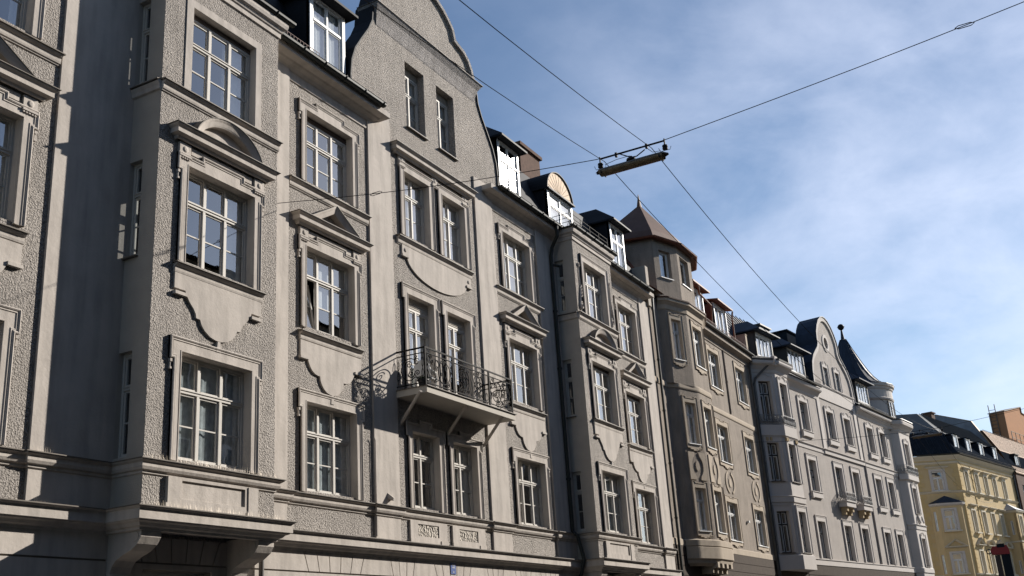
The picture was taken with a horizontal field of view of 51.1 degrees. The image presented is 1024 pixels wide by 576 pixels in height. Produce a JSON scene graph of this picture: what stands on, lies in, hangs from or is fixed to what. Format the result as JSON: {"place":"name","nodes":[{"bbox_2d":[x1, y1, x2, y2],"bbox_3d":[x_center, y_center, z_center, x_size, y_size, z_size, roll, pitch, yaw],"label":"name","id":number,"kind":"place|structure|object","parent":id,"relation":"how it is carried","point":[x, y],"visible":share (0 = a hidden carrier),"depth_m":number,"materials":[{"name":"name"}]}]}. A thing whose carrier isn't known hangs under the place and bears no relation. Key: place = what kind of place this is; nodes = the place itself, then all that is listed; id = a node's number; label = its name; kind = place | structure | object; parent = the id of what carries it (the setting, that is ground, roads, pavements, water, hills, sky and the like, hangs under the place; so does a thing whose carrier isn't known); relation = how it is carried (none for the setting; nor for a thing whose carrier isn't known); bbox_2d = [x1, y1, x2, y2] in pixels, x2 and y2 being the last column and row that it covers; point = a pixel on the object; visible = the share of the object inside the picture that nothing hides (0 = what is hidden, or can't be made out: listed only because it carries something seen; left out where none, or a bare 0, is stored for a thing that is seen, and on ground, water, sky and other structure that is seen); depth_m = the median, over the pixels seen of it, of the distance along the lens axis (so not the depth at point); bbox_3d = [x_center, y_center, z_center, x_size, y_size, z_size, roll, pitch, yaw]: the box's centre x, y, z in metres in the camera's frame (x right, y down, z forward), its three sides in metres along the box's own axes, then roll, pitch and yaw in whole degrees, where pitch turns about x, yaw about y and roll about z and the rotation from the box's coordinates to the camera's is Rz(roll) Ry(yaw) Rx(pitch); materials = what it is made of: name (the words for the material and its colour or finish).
{"place":"outdoors","nodes":[
{"label":"outdoors","id":0,"kind":"place"},
{"bbox_2d":[416,375,429,385],"bbox_3d":[-2.321,2.465,28.029,0.345,0.330,0.337,11,-24,-37],"label":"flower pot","id":1,"kind":"object","parent":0,"point":[421,380],"visible":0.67,"depth_m":27.93,"materials":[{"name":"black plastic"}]},
{"bbox_2d":[413,360,437,386],"bbox_3d":[-2.326,2.423,28.808,0.536,0.921,0.450,-10,-20,17],"label":"chair","id":2,"kind":"object","parent":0,"point":[418,366],"visible":0.48,"depth_m":28.68,"materials":[{"name":"green plant"}]},
{"bbox_2d":[338,0,1023,432],"label":"sky","id":3,"kind":"structure","parent":0,"point":[882,200],"materials":[{"name":"blue"}]},
{"bbox_2d":[620,195,779,575],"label":"apartment house","id":4,"kind":"structure","parent":0,"point":[719,506],"depth_m":49.20,"materials":[{"name":"brown paint"}]},
{"bbox_2d":[658,252,668,277],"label":"window","id":5,"kind":"structure","parent":4,"relation":"in","point":[660,253],"depth_m":49.54,"materials":[{"name":"grey glass"}]},
{"bbox_2d":[671,320,681,358],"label":"window","id":6,"kind":"structure","parent":4,"relation":"in","point":[675,331],"depth_m":48.39,"materials":[{"name":"grey glass"}]},
{"bbox_2d":[679,261,686,285],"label":"window","id":7,"kind":"structure","parent":4,"relation":"in","point":[681,264],"depth_m":51.15,"materials":[{"name":"grey glass"}]},
{"bbox_2d":[685,403,696,443],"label":"window","id":8,"kind":"structure","parent":4,"relation":"in","point":[689,408],"depth_m":47.50,"materials":[{"name":"grey glass"}]},
{"bbox_2d":[692,329,701,366],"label":"window","id":9,"kind":"structure","parent":4,"relation":"in","point":[696,343],"depth_m":50.19,"materials":[{"name":"grey paint"}]},
{"bbox_2d":[695,488,706,530],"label":"window","id":10,"kind":"structure","parent":4,"relation":"in","point":[699,496],"depth_m":46.27,"materials":[{"name":"grey glass"}]},
{"bbox_2d":[704,409,711,446],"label":"window","id":11,"kind":"structure","parent":4,"relation":"in","point":[706,421],"depth_m":48.96,"materials":[{"name":"grey paint"}]},
{"bbox_2d":[707,351,718,387],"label":"window","id":12,"kind":"structure","parent":4,"relation":"in","point":[712,364],"depth_m":54.44,"materials":[{"name":"grey paint"}]},
{"bbox_2d":[714,492,722,532],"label":"window","id":13,"kind":"structure","parent":4,"relation":"in","point":[715,493],"depth_m":47.74,"materials":[{"name":"grey paint"}]},
{"bbox_2d":[717,425,727,461],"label":"window","id":14,"kind":"structure","parent":4,"relation":"in","point":[721,436],"depth_m":53.21,"materials":[{"name":"grey paint"}]},
{"bbox_2d":[727,503,738,540],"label":"window","id":15,"kind":"structure","parent":4,"relation":"in","point":[731,514],"depth_m":51.96,"materials":[{"name":"grey paint"}]},
{"bbox_2d":[735,369,744,402],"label":"window","id":16,"kind":"structure","parent":4,"relation":"in","point":[738,377],"depth_m":58.22,"materials":[{"name":"grey paint"}]},
{"bbox_2d":[744,438,754,472],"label":"window","id":17,"kind":"structure","parent":4,"relation":"in","point":[747,442],"depth_m":56.98,"materials":[{"name":"grey paint"}]},
{"bbox_2d":[754,510,764,545],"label":"window","id":18,"kind":"structure","parent":4,"relation":"in","point":[757,514],"depth_m":55.74,"materials":[{"name":"grey paint"}]},
{"bbox_2d":[726,312,934,575],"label":"corner house","id":19,"kind":"structure","parent":0,"point":[845,505],"depth_m":68.19,"materials":[{"name":"paint"}]},
{"bbox_2d":[758,382,772,420],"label":"window","id":20,"kind":"structure","parent":19,"relation":"in","point":[762,393],"depth_m":59.98,"materials":[{"name":"black glass"}]},
{"bbox_2d":[767,443,781,480],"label":"window","id":21,"kind":"structure","parent":19,"relation":"in","point":[771,454],"depth_m":58.83,"materials":[{"name":"black"}]},
{"bbox_2d":[780,385,786,419],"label":"window","id":22,"kind":"structure","parent":19,"relation":"in","point":[782,396],"depth_m":61.16,"materials":[{"name":"black glass"}]},
{"bbox_2d":[777,511,791,552],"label":"window","id":23,"kind":"structure","parent":19,"relation":"in","point":[781,524],"depth_m":57.59,"materials":[{"name":"black glass"}]},
{"bbox_2d":[789,446,795,481],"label":"window","id":24,"kind":"structure","parent":19,"relation":"in","point":[791,457],"depth_m":60.01,"materials":[{"name":"black"}]},
{"bbox_2d":[799,403,806,429],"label":"window","id":25,"kind":"structure","parent":19,"relation":"in","point":[801,405],"depth_m":65.95,"materials":[{"name":"white"}]},
{"bbox_2d":[799,513,806,552],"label":"window","id":26,"kind":"structure","parent":19,"relation":"in","point":[801,524],"depth_m":58.78,"materials":[{"name":"black"}]},
{"bbox_2d":[808,461,815,490],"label":"window","id":27,"kind":"structure","parent":19,"relation":"in","point":[810,462],"depth_m":64.68,"materials":[{"name":"white"}]},
{"bbox_2d":[818,522,826,557],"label":"window","id":28,"kind":"structure","parent":19,"relation":"in","point":[819,523],"depth_m":63.52,"materials":[{"name":"black glass"}]},
{"bbox_2d":[823,368,827,385],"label":"window","id":29,"kind":"structure","parent":19,"relation":"in","point":[824,370],"depth_m":70.76,"materials":[{"name":"white"}]},
{"bbox_2d":[826,413,832,438],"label":"window","id":30,"kind":"structure","parent":19,"relation":"in","point":[828,417],"depth_m":69.54,"materials":[{"name":"white glass"}]},
{"bbox_2d":[834,373,839,391],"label":"window","id":31,"kind":"structure","parent":19,"relation":"in","point":[836,378],"depth_m":72.46,"materials":[{"name":"white"}]},
{"bbox_2d":[835,468,842,497],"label":"window","id":32,"kind":"structure","parent":19,"relation":"in","point":[837,473],"depth_m":68.38,"materials":[{"name":"white"}]},
{"bbox_2d":[844,420,849,444],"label":"window","id":33,"kind":"structure","parent":19,"relation":"in","point":[845,423],"depth_m":71.91,"materials":[{"name":"black"}]},
{"bbox_2d":[844,526,852,560],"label":"window","id":34,"kind":"structure","parent":19,"relation":"in","point":[846,528],"depth_m":67.09,"materials":[{"name":"white"}]},
{"bbox_2d":[852,473,857,500],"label":"window","id":35,"kind":"structure","parent":19,"relation":"in","point":[854,477],"depth_m":70.79,"materials":[{"name":"white glass"}]},
{"bbox_2d":[862,529,869,562],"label":"window","id":36,"kind":"structure","parent":19,"relation":"in","point":[863,532],"depth_m":69.66,"materials":[{"name":"black glass"}]},
{"bbox_2d":[867,429,872,452],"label":"window","id":37,"kind":"structure","parent":19,"relation":"in","point":[870,445],"depth_m":75.62,"materials":[{"name":"white"}]},
{"bbox_2d":[875,480,881,505],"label":"window","id":38,"kind":"structure","parent":19,"relation":"in","point":[879,497],"depth_m":74.48,"materials":[{"name":"white glass"}]},
{"bbox_2d":[885,533,891,564],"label":"window","id":39,"kind":"structure","parent":19,"relation":"in","point":[888,549],"depth_m":73.32,"materials":[{"name":"black glass"}]},
{"bbox_2d":[888,483,893,508],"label":"window","id":40,"kind":"structure","parent":19,"relation":"in","point":[888,483],"depth_m":76.73,"materials":[{"name":"black glass"}]},
{"bbox_2d":[888,401,895,417],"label":"window","id":41,"kind":"structure","parent":19,"relation":"in","point":[892,404],"depth_m":80.25,"materials":[{"name":"grey paint"}]},
{"bbox_2d":[897,535,903,565],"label":"window","id":42,"kind":"structure","parent":19,"relation":"in","point":[897,535],"depth_m":75.51,"materials":[{"name":"black"}]},
{"bbox_2d":[896,411,1023,575],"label":"corner house","id":43,"kind":"structure","parent":0,"point":[965,531],"depth_m":93.88,"materials":[{"name":"yellow paint"}]},
{"bbox_2d":[933,512,938,530],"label":"window","id":44,"kind":"structure","parent":43,"relation":"in","point":[935,517],"depth_m":91.59,"materials":[{"name":"grey paint"}]},
{"bbox_2d":[931,471,944,490],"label":"window","id":45,"kind":"structure","parent":43,"relation":"in","point":[941,477],"depth_m":93.01,"materials":[{"name":"grey paint"}]},
{"bbox_2d":[942,555,946,573],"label":"window","id":46,"kind":"structure","parent":43,"relation":"in","point":[943,559],"depth_m":90.41,"materials":[{"name":"grey paint"}]},
{"bbox_2d":[944,510,956,529],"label":"window","id":47,"kind":"structure","parent":43,"relation":"in","point":[949,517],"depth_m":91.45,"materials":[{"name":"grey paint"}]},
{"bbox_2d":[952,553,964,572],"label":"window","id":48,"kind":"structure","parent":43,"relation":"in","point":[961,559],"depth_m":90.29,"materials":[{"name":"grey paint"}]},
{"bbox_2d":[1019,560,1023,573],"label":"window","id":49,"kind":"structure","parent":43,"relation":"in","point":[1020,564],"depth_m":98.33,"materials":[{"name":"grey paint"}]},
{"label":"ground","id":50,"kind":"structure","parent":0,"visible":0},
{"bbox_2d":[0,0,682,575],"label":"apartment house","id":51,"kind":"structure","parent":50,"relation":"on","point":[214,350],"depth_m":24.99,"materials":[{"name":"grey paint"}]},
{"bbox_2d":[0,113,15,218],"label":"window","id":52,"kind":"structure","parent":51,"relation":"in","point":[7,124],"depth_m":19.05,"materials":[{"name":"beige paint"}]},
{"bbox_2d":[8,0,27,29],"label":"window","id":53,"kind":"structure","parent":51,"relation":"in","point":[17,8],"depth_m":20.01,"materials":[{"name":"beige paint"}]},
{"bbox_2d":[118,353,131,457],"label":"side window","id":54,"kind":"structure","parent":51,"relation":"in","point":[125,387],"depth_m":19.83,"materials":[{"name":"grey glass"}]},
{"bbox_2d":[129,163,141,255],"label":"side window","id":55,"kind":"structure","parent":51,"relation":"in","point":[136,194],"depth_m":21.12,"materials":[{"name":"beige paint"}]},
{"bbox_2d":[139,3,150,83],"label":"side window","id":56,"kind":"structure","parent":51,"relation":"in","point":[145,30],"depth_m":22.34,"materials":[{"name":"beige paint"}]},
{"bbox_2d":[143,571,202,575],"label":"window","id":57,"kind":"structure","parent":51,"relation":"in","point":[145,573],"depth_m":20.29,"materials":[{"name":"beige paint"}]},
{"bbox_2d":[178,356,243,469],"bbox_3d":[-5.971,2.476,20.966,0.169,2.050,1.950,-13,-21,26],"label":"window","id":58,"kind":"structure","parent":51,"relation":"in","point":[211,396],"depth_m":21.08,"materials":[{"name":"beige paint"}]},
{"bbox_2d":[187,173,246,284],"bbox_3d":[-6.211,-1.194,22.232,0.157,2.050,1.950,-13,-21,26],"label":"window","id":59,"kind":"structure","parent":51,"relation":"in","point":[233,207],"depth_m":22.63,"materials":[{"name":"beige paint"}]},
{"bbox_2d":[192,15,249,122],"bbox_3d":[-6.449,-4.745,23.461,0.157,2.000,1.950,-13,-21,26],"label":"window","id":60,"kind":"structure","parent":51,"relation":"in","point":[235,62],"depth_m":23.82,"materials":[{"name":"beige paint"}]},
{"bbox_2d":[307,117,346,201],"bbox_3d":[-4.905,-3.299,27.739,0.157,1.950,1.910,-13,-21,26],"label":"window","id":61,"kind":"structure","parent":51,"relation":"in","point":[335,155],"depth_m":28.10,"materials":[{"name":"beige paint"}]},
{"bbox_2d":[307,251,348,340],"bbox_3d":[-4.736,0.244,26.551,0.309,2.030,1.910,-13,-21,26],"label":"window","id":62,"kind":"structure","parent":51,"relation":"in","point":[330,297],"depth_m":26.79,"materials":[{"name":"beige paint"}]},
{"bbox_2d":[307,405,350,496],"bbox_3d":[-4.432,3.865,25.262,0.169,2.040,1.910,-13,-21,26],"label":"window","id":63,"kind":"structure","parent":51,"relation":"in","point":[328,432],"depth_m":25.43,"materials":[{"name":"beige paint"}]},
{"bbox_2d":[405,70,418,131],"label":"window","id":64,"kind":"structure","parent":51,"relation":"in","point":[410,80],"depth_m":32.75,"materials":[{"name":"beige paint"}]},
{"bbox_2d":[404,177,424,244],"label":"window","id":65,"kind":"structure","parent":51,"relation":"in","point":[414,208],"depth_m":31.38,"materials":[{"name":"beige paint"}]},
{"bbox_2d":[408,298,429,386],"bbox_3d":[-2.690,1.728,29.765,0.157,2.870,1.310,-13,-21,26],"label":"balcony door","id":66,"kind":"structure","parent":51,"relation":"in","point":[417,311],"depth_m":30.11,"materials":[{"name":"beige paint"}]},
{"bbox_2d":[413,434,434,509],"bbox_3d":[-2.451,4.929,28.643,0.100,1.990,1.310,-13,-21,26],"label":"window","id":67,"kind":"structure","parent":51,"relation":"in","point":[418,456],"depth_m":28.85,"materials":[{"name":"beige paint"}]},
{"bbox_2d":[436,93,448,152],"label":"window","id":68,"kind":"structure","parent":51,"relation":"in","point":[442,119],"depth_m":34.24,"materials":[{"name":"beige paint"}]},
{"bbox_2d":[442,200,460,263],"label":"window","id":69,"kind":"structure","parent":51,"relation":"in","point":[450,213],"depth_m":33.11,"materials":[{"name":"beige paint"}]},
{"bbox_2d":[448,316,467,397],"bbox_3d":[-1.686,2.249,31.463,0.100,2.870,1.310,-13,-21,26],"label":"balcony door","id":70,"kind":"structure","parent":51,"relation":"in","point":[454,325],"depth_m":31.84,"materials":[{"name":"beige paint"}]},
{"bbox_2d":[453,444,473,515],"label":"window","id":71,"kind":"structure","parent":51,"relation":"in","point":[463,465],"depth_m":30.64,"materials":[{"name":"beige paint"}]},
{"bbox_2d":[503,237,526,297],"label":"window","id":72,"kind":"structure","parent":51,"relation":"in","point":[513,281],"depth_m":36.48,"materials":[{"name":"beige paint"}]},
{"bbox_2d":[510,342,534,407],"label":"window","id":73,"kind":"structure","parent":51,"relation":"in","point":[514,364],"depth_m":35.23,"materials":[{"name":"beige paint"}]},
{"bbox_2d":[517,459,543,526],"bbox_3d":[0.456,6.488,33.786,0.157,2.040,1.910,-13,-21,26],"label":"window","id":74,"kind":"structure","parent":51,"relation":"in","point":[534,487],"depth_m":34.18,"materials":[{"name":"beige paint"}]},
{"bbox_2d":[556,261,566,312],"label":"side window","id":75,"kind":"structure","parent":51,"relation":"in","point":[559,279],"depth_m":38.68,"materials":[{"name":"black glass"}]},
{"bbox_2d":[564,360,575,416],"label":"side window","id":76,"kind":"structure","parent":51,"relation":"in","point":[567,380],"depth_m":37.45,"materials":[{"name":"beige paint"}]},
{"bbox_2d":[573,472,585,531],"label":"side window","id":77,"kind":"structure","parent":51,"relation":"in","point":[577,492],"depth_m":36.17,"materials":[{"name":"black glass"}]},
{"bbox_2d":[584,267,603,322],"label":"window","id":78,"kind":"structure","parent":51,"relation":"in","point":[592,286],"depth_m":40.17,"materials":[{"name":"beige paint"}]},
{"bbox_2d":[593,365,612,423],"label":"window","id":79,"kind":"structure","parent":51,"relation":"in","point":[596,370],"depth_m":38.76,"materials":[{"name":"beige paint"}]},
{"bbox_2d":[602,473,623,533],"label":"window","id":80,"kind":"structure","parent":51,"relation":"in","point":[612,499],"depth_m":37.61,"materials":[{"name":"beige paint"}]},
{"bbox_2d":[618,307,634,355],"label":"window","id":81,"kind":"structure","parent":51,"relation":"in","point":[620,310],"depth_m":44.55,"materials":[{"name":"beige paint"}]},
{"bbox_2d":[626,394,643,445],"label":"window","id":82,"kind":"structure","parent":51,"relation":"in","point":[631,400],"depth_m":43.32,"materials":[{"name":"beige paint"}]},
{"bbox_2d":[636,490,653,543],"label":"window","id":83,"kind":"structure","parent":51,"relation":"in","point":[643,509],"depth_m":42.08,"materials":[{"name":"beige paint"}]},
{"bbox_2d":[918,415,1023,516],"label":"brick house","id":84,"kind":"structure","parent":50,"relation":"on","point":[1012,452],"depth_m":109.08,"materials":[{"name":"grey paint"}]},
{"bbox_2d":[987,405,1023,457],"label":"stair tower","id":85,"kind":"structure","parent":84,"relation":"on","point":[1009,425],"depth_m":123.99,"materials":[{"name":"paint"}]},
{"bbox_3d":[12.436,-7.596,9.560,11.400,22.800,23.950,-13,-21,26],"label":"opposite house","id":86,"kind":"object","parent":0,"visible":0},
{"bbox_2d":[277,1,1023,203],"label":"span wire","id":87,"kind":"object","parent":86,"relation":"attached to","point":[683,132],"visible":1,"depth_m":20.35,"materials":[{"name":"black metal"}]},
{"bbox_2d":[595,138,670,176],"bbox_3d":[2.342,-2.536,20.884,1.621,0.420,0.250,-13,-21,26],"label":"street lamp","id":88,"kind":"object","parent":87,"relation":"hanging from","point":[632,162],"visible":1,"depth_m":20.80,"materials":[{"name":"metal"}]},
{"bbox_2d":[365,0,990,502],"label":"lamp cable","id":89,"kind":"object","parent":88,"relation":"attached to","point":[607,164],"visible":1,"depth_m":21.23,"materials":[{"name":"black metal"}]},
{"bbox_2d":[459,0,1006,500],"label":"lamp cable","id":90,"kind":"object","parent":88,"relation":"attached to","point":[681,184],"visible":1,"depth_m":21.59,"materials":[{"name":"black metal"}]},
{"bbox_3d":[37.924,6.740,53.767,11.400,21.400,29.950,-13,-21,26],"label":"opposite house","id":91,"kind":"object","parent":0,"visible":0},
{"bbox_2d":[772,409,1020,441],"bbox_3d":[20.414,6.371,51.950,18.302,0.897,0.017,-13,-21,26],"label":"span wire","id":92,"kind":"object","parent":91,"relation":"attached to","point":[886,434],"visible":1,"depth_m":53.06,"materials":[{"name":"black metal"}]},
{"bbox_2d":[910,426,944,438],"bbox_3d":[20.115,7.017,51.922,1.621,0.420,0.250,-13,-21,26],"label":"street lamp","id":93,"kind":"object","parent":92,"relation":"hanging from","point":[927,434],"visible":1,"depth_m":51.83,"materials":[{"name":"metal"}]},
{"label":"road","id":94,"kind":"structure","parent":0,"visible":0},
{"bbox_2d":[986,543,1013,575],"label":"clamp post","id":95,"kind":"object","parent":94,"relation":"on","point":[1001,549],"visible":1,"depth_m":10.62,"materials":[{"name":"metal"}]}
]}

